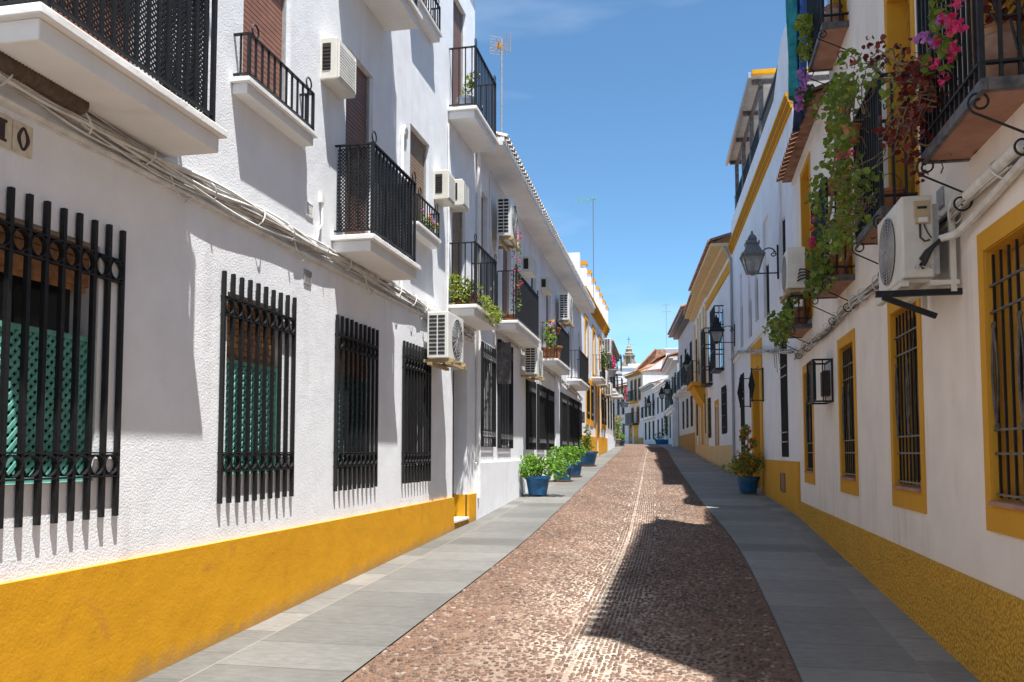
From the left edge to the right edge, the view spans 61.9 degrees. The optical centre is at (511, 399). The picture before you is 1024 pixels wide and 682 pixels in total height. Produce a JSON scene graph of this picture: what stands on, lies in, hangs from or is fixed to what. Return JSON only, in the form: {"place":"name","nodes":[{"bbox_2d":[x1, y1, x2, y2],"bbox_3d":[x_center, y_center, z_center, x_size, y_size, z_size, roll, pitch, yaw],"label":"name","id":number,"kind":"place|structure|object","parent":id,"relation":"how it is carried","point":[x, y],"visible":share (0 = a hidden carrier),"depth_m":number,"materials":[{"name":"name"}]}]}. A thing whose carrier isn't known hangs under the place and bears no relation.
{"place":"outdoors","nodes":[
{"label":"outdoors","id":0,"kind":"place"},
{"bbox_2d":[137,446,622,681],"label":"pavement","id":1,"kind":"structure","parent":0,"point":[341,632],"depth_m":7.33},
{"bbox_2d":[519,452,570,494],"bbox_3d":[0.654,1.565,18.132,1.234,0.908,0.932,-1,-4,12],"label":"potted plant","id":2,"kind":"object","parent":1,"relation":"on","point":[537,484],"visible":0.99,"depth_m":17.94,"materials":[{"name":"green plant"}]},
{"bbox_2d":[547,445,580,481],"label":"potted plant","id":3,"kind":"object","parent":1,"relation":"on","point":[568,454],"visible":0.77,"depth_m":22.24,"materials":[{"name":"green plant"}]},
{"bbox_2d":[561,444,587,476],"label":"potted plant","id":4,"kind":"object","parent":1,"relation":"on","point":[576,470],"visible":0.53,"depth_m":23.80,"materials":[{"name":"green plant"}]},
{"bbox_2d":[579,426,597,465],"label":"potted plant","id":5,"kind":"object","parent":1,"relation":"on","point":[588,458],"visible":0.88,"depth_m":29.25,"materials":[{"name":"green plant"}]},
{"bbox_2d":[341,444,802,681],"bbox_3d":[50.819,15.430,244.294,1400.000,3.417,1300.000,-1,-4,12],"label":"ground","id":6,"kind":"structure","parent":0,"point":[507,555],"depth_m":7.56,"materials":[{"name":"stone"}]},
{"bbox_2d":[0,0,498,681],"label":"town house","id":7,"kind":"structure","parent":6,"relation":"on","point":[214,428],"depth_m":6.41,"materials":[{"name":"white paint"}]},
{"bbox_2d":[0,112,32,158],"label":"house number","id":8,"kind":"object","parent":7,"relation":"attached to","point":[16,136],"visible":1,"depth_m":4.48,"materials":[{"name":"beige ceramic"}]},
{"bbox_2d":[0,186,126,528],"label":"window","id":9,"kind":"structure","parent":7,"relation":"in","point":[39,269],"depth_m":4.75,"materials":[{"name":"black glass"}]},
{"bbox_2d":[52,0,135,66],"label":"window","id":10,"kind":"structure","parent":7,"relation":"in","point":[54,9],"depth_m":5.31,"materials":[{"name":"brown glass"}]},
{"bbox_2d":[0,71,475,341],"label":"cable bundle","id":11,"kind":"object","parent":7,"relation":"attached to","point":[197,182],"visible":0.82,"depth_m":6.04,"materials":[{"name":"white plastic"}]},
{"bbox_2d":[0,51,89,114],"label":"cable sleeve","id":12,"kind":"object","parent":11,"relation":"attached to","point":[41,84],"visible":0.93,"depth_m":4.52,"materials":[{"name":"brown plastic"}]},
{"bbox_2d":[217,271,296,503],"bbox_3d":[-2.165,-0.064,6.993,0.264,1.765,1.200,-1,-4,12],"label":"window","id":13,"kind":"structure","parent":7,"relation":"in","point":[251,327],"depth_m":6.91,"materials":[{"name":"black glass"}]},
{"bbox_2d":[242,0,286,101],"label":"window","id":14,"kind":"structure","parent":7,"relation":"in","point":[269,16],"depth_m":7.37,"materials":[{"name":"brown glass"}]},
{"bbox_2d":[320,37,355,98],"bbox_3d":[-1.773,-3.288,8.490,0.304,0.420,0.498,-1,-4,12],"label":"air conditioner","id":15,"kind":"object","parent":7,"relation":"attached to","point":[338,70],"visible":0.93,"depth_m":8.30,"materials":[{"name":"white metal"}]},
{"bbox_2d":[333,314,378,490],"bbox_3d":[-1.740,0.061,9.035,0.264,1.765,1.140,-1,-4,12],"label":"window","id":16,"kind":"structure","parent":7,"relation":"in","point":[351,353],"depth_m":8.96,"materials":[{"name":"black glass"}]},
{"bbox_2d":[344,65,369,234],"bbox_3d":[-1.720,-2.630,9.247,0.065,2.080,0.740,-1,-4,12],"label":"window","id":17,"kind":"structure","parent":7,"relation":"in","point":[357,108],"depth_m":9.39,"materials":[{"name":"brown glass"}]},
{"bbox_2d":[401,341,431,483],"bbox_3d":[-1.300,0.181,11.008,0.205,1.767,1.110,-1,-4,12],"label":"window","id":18,"kind":"structure","parent":7,"relation":"in","point":[416,456],"depth_m":10.95,"materials":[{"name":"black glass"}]},
{"bbox_2d":[410,129,425,220],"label":"window","id":19,"kind":"structure","parent":7,"relation":"in","point":[417,148],"depth_m":11.48,"materials":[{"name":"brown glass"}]},
{"bbox_2d":[423,311,465,370],"bbox_3d":[-0.915,-0.788,11.601,0.420,0.710,0.870,-1,-4,12],"label":"air conditioner","id":20,"kind":"object","parent":7,"relation":"attached to","point":[445,338],"visible":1,"depth_m":11.25,"materials":[{"name":"white metal"}]},
{"bbox_2d":[434,170,454,206],"bbox_3d":[-1.008,-2.988,12.088,0.334,0.420,0.398,-1,-4,12],"label":"air conditioner","id":21,"kind":"object","parent":7,"relation":"attached to","point":[444,188],"visible":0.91,"depth_m":11.90,"materials":[{"name":"white metal"}]},
{"bbox_2d":[452,371,453,496],"bbox_3d":[-1.020,0.669,13.146,0.028,2.290,0.800,-1,-4,12],"label":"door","id":22,"kind":"structure","parent":7,"relation":"in","point":[453,371],"depth_m":13.51,"materials":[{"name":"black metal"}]},
{"bbox_2d":[452,212,461,304],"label":"window","id":23,"kind":"structure","parent":7,"relation":"in","point":[457,216],"depth_m":13.36,"materials":[{"name":"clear glass"}]},
{"bbox_2d":[453,0,462,106],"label":"window","id":24,"kind":"structure","parent":7,"relation":"in","point":[457,16],"depth_m":13.49,"materials":[{"name":"brown glass"}]},
{"bbox_2d":[451,179,468,212],"bbox_3d":[-0.849,-3.070,12.863,0.334,0.400,0.388,-1,-4,12],"label":"air conditioner","id":25,"kind":"object","parent":7,"relation":"attached to","point":[461,195],"visible":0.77,"depth_m":12.68,"materials":[{"name":"white metal"}]},
{"bbox_2d":[457,70,482,109],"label":"balcony plant","id":26,"kind":"object","parent":7,"relation":"on","point":[462,99],"visible":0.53,"depth_m":12.89,"materials":[{"name":"green plant"}]},
{"bbox_2d":[448,273,503,326],"bbox_3d":[-0.440,-1.519,13.021,0.505,0.659,1.498,-2,-4,31],"label":"balcony plant","id":27,"kind":"object","parent":7,"relation":"on","point":[494,313],"visible":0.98,"depth_m":12.63,"materials":[{"name":"green plant"}]},
{"bbox_2d":[474,132,543,519],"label":"town house","id":28,"kind":"structure","parent":6,"relation":"on","point":[500,171],"depth_m":15.82,"materials":[{"name":"white paint"}]},
{"bbox_2d":[481,341,495,446],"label":"window","id":29,"kind":"structure","parent":28,"relation":"in","point":[485,433],"depth_m":14.86,"materials":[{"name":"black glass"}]},
{"bbox_2d":[490,33,510,132],"bbox_3d":[-0.198,-5.528,15.512,0.394,2.430,0.452,1,-4,-21],"label":"antenna","id":30,"kind":"object","parent":28,"relation":"on","point":[500,45],"visible":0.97,"depth_m":15.72,"materials":[{"name":"metal"}]},
{"bbox_2d":[497,339,512,447],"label":"window","id":31,"kind":"structure","parent":28,"relation":"in","point":[499,386],"depth_m":16.39,"materials":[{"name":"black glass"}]},
{"bbox_2d":[503,249,506,319],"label":"window","id":32,"kind":"structure","parent":28,"relation":"in","point":[504,251],"depth_m":17.23,"materials":[{"name":"brown glass"}]},
{"bbox_2d":[492,196,520,251],"bbox_3d":[-0.109,-3.258,15.853,0.438,0.820,0.946,-1,-4,12],"label":"air conditioner","id":33,"kind":"object","parent":28,"relation":"attached to","point":[507,220],"visible":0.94,"depth_m":15.46,"materials":[{"name":"white metal"}]},
{"bbox_2d":[503,231,523,319],"bbox_3d":[-0.003,-2.289,15.847,0.414,1.664,0.415,-1,-4,12],"label":"bougainvillea","id":34,"kind":"object","parent":28,"relation":"on","point":[519,245],"visible":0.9,"depth_m":15.78,"materials":[{"name":"plant"}]},
{"bbox_2d":[520,208,595,494],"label":"town house","id":35,"kind":"structure","parent":6,"relation":"on","point":[552,414],"depth_m":22.60,"materials":[{"name":"white paint"}]},
{"bbox_2d":[522,256,536,278],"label":"air conditioner","id":36,"kind":"object","parent":35,"relation":"attached to","point":[529,266],"visible":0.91,"depth_m":18.85,"materials":[{"name":"white metal"}]},
{"bbox_2d":[526,379,535,449],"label":"window","id":37,"kind":"structure","parent":35,"relation":"in","point":[530,386],"depth_m":19.50,"materials":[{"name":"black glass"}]},
{"bbox_2d":[521,348,544,381],"bbox_3d":[0.462,-0.780,18.867,0.428,0.700,1.026,-1,-4,12],"label":"air conditioner","id":38,"kind":"object","parent":35,"relation":"attached to","point":[534,364],"visible":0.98,"depth_m":18.43,"materials":[{"name":"white metal"}]},
{"bbox_2d":[537,384,546,449],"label":"window","id":39,"kind":"structure","parent":35,"relation":"in","point":[541,390],"depth_m":21.11,"materials":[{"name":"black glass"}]},
{"bbox_2d":[540,277,552,294],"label":"air conditioner","id":40,"kind":"object","parent":35,"relation":"attached to","point":[546,285],"visible":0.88,"depth_m":21.51,"materials":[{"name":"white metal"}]},
{"bbox_2d":[547,389,554,449],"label":"window","id":41,"kind":"structure","parent":35,"relation":"in","point":[550,394],"depth_m":22.66,"materials":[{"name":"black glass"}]},
{"bbox_2d":[541,320,561,358],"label":"balcony plant","id":42,"kind":"object","parent":35,"relation":"on","point":[559,347],"visible":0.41,"depth_m":21.52,"materials":[{"name":"green plant"}]},
{"bbox_2d":[522,348,583,399],"bbox_3d":[1.406,-0.569,24.790,0.120,0.446,12.763,-1,-4,10],"label":"cable bundle","id":43,"kind":"object","parent":35,"relation":"attached to","point":[554,375],"visible":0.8,"depth_m":25.22,"materials":[{"name":"grey plastic"}]},
{"bbox_2d":[560,392,566,447],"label":"window","id":44,"kind":"structure","parent":35,"relation":"in","point":[563,397],"depth_m":25.44,"materials":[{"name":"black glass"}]},
{"bbox_2d":[555,293,573,327],"bbox_3d":[1.528,-2.570,24.653,0.470,0.860,1.096,-1,-4,12],"label":"air conditioner","id":45,"kind":"object","parent":35,"relation":"attached to","point":[565,309],"visible":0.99,"depth_m":24.18,"materials":[{"name":"white metal"}]},
{"bbox_2d":[567,396,572,448],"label":"window","id":46,"kind":"structure","parent":35,"relation":"in","point":[569,400],"depth_m":27.08,"materials":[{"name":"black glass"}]},
{"bbox_2d":[573,399,577,449],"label":"window","id":47,"kind":"structure","parent":35,"relation":"in","point":[575,403],"depth_m":28.63,"materials":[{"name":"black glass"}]},
{"bbox_2d":[578,402,581,448],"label":"window","id":48,"kind":"structure","parent":35,"relation":"in","point":[579,404],"depth_m":30.00,"materials":[{"name":"black glass"}]},
{"bbox_2d":[568,252,609,456],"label":"town house","id":49,"kind":"structure","parent":6,"relation":"on","point":[595,329],"depth_m":35.56,"materials":[{"name":"white paint"}]},
{"bbox_2d":[584,313,588,373],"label":"window","id":50,"kind":"structure","parent":49,"relation":"in","point":[586,318],"depth_m":33.44,"materials":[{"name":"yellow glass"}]},
{"bbox_2d":[590,380,593,426],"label":"window","id":51,"kind":"structure","parent":49,"relation":"in","point":[591,382],"depth_m":34.69,"materials":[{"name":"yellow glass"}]},
{"bbox_2d":[606,339,623,450],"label":"town house","id":52,"kind":"structure","parent":6,"relation":"on","point":[614,381],"depth_m":46.37,"materials":[{"name":"white paint"}]},
{"bbox_2d":[615,382,626,443],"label":"town house","id":53,"kind":"structure","parent":6,"relation":"on","point":[621,411],"depth_m":81.00,"materials":[{"name":"white paint"}]},
{"bbox_2d":[615,363,640,385],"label":"terrace block","id":54,"kind":"structure","parent":6,"relation":"on","point":[629,369],"depth_m":99.75,"materials":[{"name":"white paint"}]},
{"bbox_2d":[622,339,636,365],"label":"bell tower","id":55,"kind":"structure","parent":6,"relation":"on","point":[626,359],"depth_m":148.95,"materials":[{"name":"stone"}]},
{"bbox_2d":[623,366,668,443],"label":"town house","id":56,"kind":"structure","parent":6,"relation":"on","point":[637,379],"depth_m":76.13,"materials":[{"name":"white paint"}]},
{"bbox_2d":[639,377,666,443],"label":"town house","id":57,"kind":"structure","parent":6,"relation":"on","point":[648,416],"depth_m":70.00,"materials":[{"name":"white paint"}]},
{"bbox_2d":[634,348,677,370],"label":"gabled house","id":58,"kind":"structure","parent":6,"relation":"on","point":[655,358],"depth_m":86.20,"materials":[{"name":"white paint"}]},
{"bbox_2d":[652,376,668,443],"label":"town house","id":59,"kind":"structure","parent":6,"relation":"on","point":[660,409],"depth_m":63.99,"materials":[{"name":"white paint"}]},
{"bbox_2d":[660,351,678,445],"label":"town house","id":60,"kind":"structure","parent":6,"relation":"on","point":[670,367],"depth_m":50.95,"materials":[{"name":"white paint"}]},
{"bbox_2d":[667,304,694,452],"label":"town house","id":61,"kind":"structure","parent":6,"relation":"on","point":[681,330],"depth_m":43.55,"materials":[{"name":"white paint"}]},
{"bbox_2d":[683,295,708,460],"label":"town house","id":62,"kind":"structure","parent":6,"relation":"on","point":[695,311],"depth_m":35.20,"materials":[{"name":"white paint"}]},
{"bbox_2d":[688,232,732,471],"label":"town house","id":63,"kind":"structure","parent":6,"relation":"on","point":[710,281],"depth_m":27.75,"materials":[{"name":"white paint"}]},
{"bbox_2d":[701,327,712,386],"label":"oriel window","id":64,"kind":"structure","parent":63,"relation":"in","point":[703,350],"depth_m":31.05,"materials":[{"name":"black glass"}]},
{"bbox_2d":[710,305,723,373],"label":"oriel window","id":65,"kind":"structure","parent":63,"relation":"in","point":[713,369],"depth_m":27.49,"materials":[{"name":"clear glass"}]},
{"bbox_2d":[721,385,726,433],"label":"window","id":66,"kind":"structure","parent":63,"relation":"in","point":[723,390],"depth_m":27.05,"materials":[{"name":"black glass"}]},
{"bbox_2d":[723,25,828,516],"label":"town house","id":67,"kind":"structure","parent":6,"relation":"on","point":[764,212],"depth_m":18.07,"materials":[{"name":"white paint"}]},
{"bbox_2d":[708,315,734,345],"bbox_3d":[5.973,-1.980,24.324,0.739,0.929,0.448,-1,-4,12],"label":"wall lantern","id":68,"kind":"object","parent":67,"relation":"attached to","point":[715,331],"depth_m":24.23,"materials":[{"name":"black metal"}]},
{"bbox_2d":[740,372,744,455],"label":"window","id":69,"kind":"structure","parent":67,"relation":"in","point":[742,375],"depth_m":22.32,"materials":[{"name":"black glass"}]},
{"bbox_2d":[748,368,763,401],"bbox_3d":[5.224,-0.320,18.267,0.322,0.730,0.050,-1,-4,12],"label":"wall bracket","id":70,"kind":"object","parent":67,"relation":"attached to","point":[751,385],"depth_m":18.26,"materials":[{"name":"black metal"}]},
{"bbox_2d":[739,231,778,278],"bbox_3d":[4.636,-2.723,16.011,0.702,0.940,0.454,-1,-4,12],"label":"wall lantern","id":71,"kind":"object","parent":67,"relation":"attached to","point":[753,253],"depth_m":15.91,"materials":[{"name":"grey metal"}]},
{"bbox_2d":[728,349,794,359],"bbox_3d":[5.468,-1.003,19.358,0.180,1.110,10.562,-1,-4,9],"label":"cable bundle","id":72,"kind":"object","parent":67,"relation":"attached to","point":[781,351],"visible":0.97,"depth_m":17.45,"materials":[{"name":"grey plastic"}]},
{"bbox_2d":[765,219,769,315],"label":"window","id":73,"kind":"structure","parent":67,"relation":"in","point":[766,224],"depth_m":18.02,"materials":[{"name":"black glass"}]},
{"bbox_2d":[781,180,785,254],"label":"window","id":74,"kind":"structure","parent":67,"relation":"in","point":[782,184],"depth_m":15.78,"materials":[{"name":"black glass"}]},
{"bbox_2d":[779,340,788,456],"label":"window","id":75,"kind":"structure","parent":67,"relation":"in","point":[784,432],"depth_m":15.37,"materials":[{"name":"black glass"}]},
{"bbox_2d":[776,82,838,550],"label":"town house","id":76,"kind":"structure","parent":6,"relation":"on","point":[803,156],"depth_m":12.12,"materials":[{"name":"white paint"}]},
{"bbox_2d":[762,297,809,372],"bbox_3d":[4.173,-0.930,13.005,0.625,1.046,2.419,-1,-4,12],"label":"geranium plant","id":77,"kind":"object","parent":76,"relation":"on","point":[779,322],"visible":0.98,"depth_m":12.48,"materials":[{"name":"green plant"}]},
{"bbox_2d":[779,247,810,303],"bbox_3d":[4.208,-1.854,12.693,0.385,0.690,0.882,-1,-4,12],"label":"air conditioner","id":78,"kind":"object","parent":76,"relation":"attached to","point":[794,275],"visible":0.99,"depth_m":12.37,"materials":[{"name":"white metal"}]},
{"bbox_2d":[800,151,813,320],"bbox_3d":[4.514,-2.370,12.764,0.222,2.390,1.080,-1,-4,12],"label":"window","id":79,"kind":"structure","parent":76,"relation":"in","point":[805,175],"depth_m":13.22,"materials":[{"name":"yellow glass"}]},
{"bbox_2d":[802,365,814,484],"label":"window","id":80,"kind":"structure","parent":76,"relation":"in","point":[808,410],"depth_m":13.07,"materials":[{"name":"yellow glass"}]},
{"bbox_2d":[806,358,833,404],"bbox_3d":[3.929,-0.226,10.892,0.244,0.542,0.564,-1,-4,12],"label":"wall cage","id":81,"kind":"object","parent":76,"relation":"attached to","point":[826,384],"depth_m":10.75,"materials":[{"name":"black metal"}]},
{"bbox_2d":[805,0,1023,681],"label":"town house","id":82,"kind":"structure","parent":6,"relation":"on","point":[930,439],"depth_m":5.90,"materials":[{"name":"white paint"}]},
{"bbox_2d":[794,13,813,90],"bbox_3d":[3.490,-4.200,10.120,0.276,1.031,0.809,-1,-4,19],"label":"geranium plant","id":83,"kind":"object","parent":82,"relation":"on","point":[803,21],"visible":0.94,"depth_m":10.16,"materials":[{"name":"green plant"}]},
{"bbox_2d":[794,67,815,111],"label":"geranium plant","id":84,"kind":"object","parent":82,"relation":"attached to","point":[801,97],"visible":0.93,"depth_m":10.49,"materials":[{"name":"purple plant"}]},
{"bbox_2d":[802,175,851,301],"bbox_3d":[3.499,-1.764,9.564,0.506,1.272,1.250,-1,-4,12],"label":"geranium plant","id":85,"kind":"object","parent":82,"relation":"on","point":[816,262],"visible":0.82,"depth_m":9.25,"materials":[{"name":"green plant"}]},
{"bbox_2d":[824,3,843,22],"bbox_3d":[3.602,-4.259,9.559,0.223,0.285,0.222,-1,-4,12],"label":"terracotta jar","id":86,"kind":"object","parent":82,"relation":"on","point":[835,7],"visible":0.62,"depth_m":9.48,"materials":[{"name":"ceramic"}]},
{"bbox_2d":[836,88,853,294],"bbox_3d":[3.873,-2.369,9.674,0.222,2.210,0.880,-1,-4,12],"label":"window","id":87,"kind":"structure","parent":82,"relation":"in","point":[851,270],"depth_m":9.98,"materials":[{"name":"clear glass"}]},
{"bbox_2d":[837,328,858,495],"bbox_3d":[3.873,0.159,9.637,0.210,1.800,1.070,-1,-4,12],"label":"window","id":88,"kind":"structure","parent":82,"relation":"in","point":[846,353],"depth_m":9.82,"materials":[{"name":"yellow glass"}]},
{"bbox_2d":[810,47,917,265],"bbox_3d":[3.026,-2.183,7.685,0.661,2.091,3.104,-1,-4,12],"label":"geranium plant","id":89,"kind":"object","parent":82,"relation":"on","point":[847,139],"visible":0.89,"depth_m":7.33,"materials":[{"name":"green plant"}]},
{"bbox_2d":[884,0,919,196],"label":"window","id":90,"kind":"structure","parent":82,"relation":"in","point":[899,16],"depth_m":7.47,"materials":[{"name":"yellow glass"}]},
{"bbox_2d":[887,298,926,513],"bbox_3d":[3.333,0.000,7.042,0.210,1.800,1.080,-1,-4,12],"label":"window","id":91,"kind":"structure","parent":82,"relation":"in","point":[905,357],"depth_m":7.27,"materials":[{"name":"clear glass"}]},
{"bbox_2d":[794,151,1023,359],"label":"cable bundle","id":92,"kind":"object","parent":82,"relation":"attached to","point":[856,299],"visible":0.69,"depth_m":7.87,"materials":[{"name":"grey plastic"}]},
{"bbox_2d":[962,140,1023,199],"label":"cable sleeve","id":93,"kind":"object","parent":92,"relation":"attached to","point":[1004,158],"visible":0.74,"depth_m":4.74,"materials":[{"name":"white plastic"}]},
{"bbox_2d":[861,0,968,184],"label":"geranium plant","id":94,"kind":"object","parent":82,"relation":"on","point":[914,78],"visible":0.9,"depth_m":5.30,"materials":[{"name":"red plant"}]},
{"bbox_2d":[920,0,961,75],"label":"geranium plant","id":95,"kind":"object","parent":82,"relation":"on","point":[935,28],"visible":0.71,"depth_m":4.90,"materials":[{"name":"green plant"}]},
{"bbox_2d":[875,156,1023,318],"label":"air conditioner","id":96,"kind":"object","parent":82,"relation":"attached to","point":[910,239],"visible":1,"depth_m":5.65,"materials":[{"name":"white metal"}]},
{"bbox_2d":[970,0,1023,154],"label":"window","id":97,"kind":"structure","parent":82,"relation":"in","point":[1012,8],"depth_m":5.17,"materials":[{"name":"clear glass"}]},
{"bbox_2d":[972,20,1023,79],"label":"terracotta jar","id":98,"kind":"object","parent":82,"relation":"on","point":[991,43],"visible":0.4,"depth_m":4.43,"materials":[{"name":"ceramic"}]},
{"bbox_2d":[983,0,1023,24],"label":"geranium plant","id":99,"kind":"object","parent":98,"relation":"on","point":[987,10],"visible":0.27,"depth_m":4.51,"materials":[{"name":"red plant"}]},
{"bbox_2d":[977,200,1023,539],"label":"window","id":100,"kind":"structure","parent":82,"relation":"in","point":[1000,247],"depth_m":5.04,"materials":[{"name":"yellow glass"}]},
{"bbox_2d":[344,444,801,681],"bbox_3d":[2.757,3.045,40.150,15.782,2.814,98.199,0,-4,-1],"label":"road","id":101,"kind":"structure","parent":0,"point":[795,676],"depth_m":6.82,"materials":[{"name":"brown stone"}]},
{"bbox_2d":[475,0,826,365],"label":"sky","id":102,"kind":"structure","parent":0,"point":[633,105],"materials":[{"name":"blue"}]},
{"bbox_2d":[654,444,979,681],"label":"pavement","id":103,"kind":"structure","parent":0,"point":[838,617],"depth_m":7.55,"materials":[{"name":"stone"}]},
{"bbox_2d":[653,410,667,443],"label":"planter","id":104,"kind":"object","parent":103,"relation":"on","point":[661,441],"visible":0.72,"depth_m":59.63,"materials":[{"name":"blue ceramic"}]},
{"bbox_2d":[721,424,764,492],"bbox_3d":[5.065,1.245,18.192,1.048,1.470,0.949,0,-4,-3],"label":"potted plant","id":105,"kind":"object","parent":103,"relation":"on","point":[747,462],"visible":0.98,"depth_m":18.15,"materials":[{"name":"green plant"}]},
{"bbox_3d":[3.925,-7.282,11.499,0.320,0.040,1.400,-1,-4,12],"label":"cloth pole","id":106,"kind":"object","parent":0,"visible":0},
{"bbox_2d":[786,0,798,101],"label":"hanging cloth","id":107,"kind":"object","parent":106,"relation":"hanging from","point":[792,33],"visible":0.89,"depth_m":11.12,"materials":[{"name":"teal fabric"}]},
{"bbox_2d":[793,101,802,130],"bbox_3d":[3.822,-5.429,11.562,0.113,3.650,0.532,-1,-4,13],"label":"hanging cloth","id":108,"kind":"object","parent":106,"relation":"hanging from","point":[797,118],"visible":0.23,"depth_m":11.27,"materials":[{"name":"blue fabric"}]},
{"bbox_2d":[798,0,806,114],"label":"hanging cloth","id":109,"kind":"object","parent":106,"relation":"hanging from","point":[802,7],"visible":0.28,"depth_m":10.84,"materials":[{"name":"fabric"}]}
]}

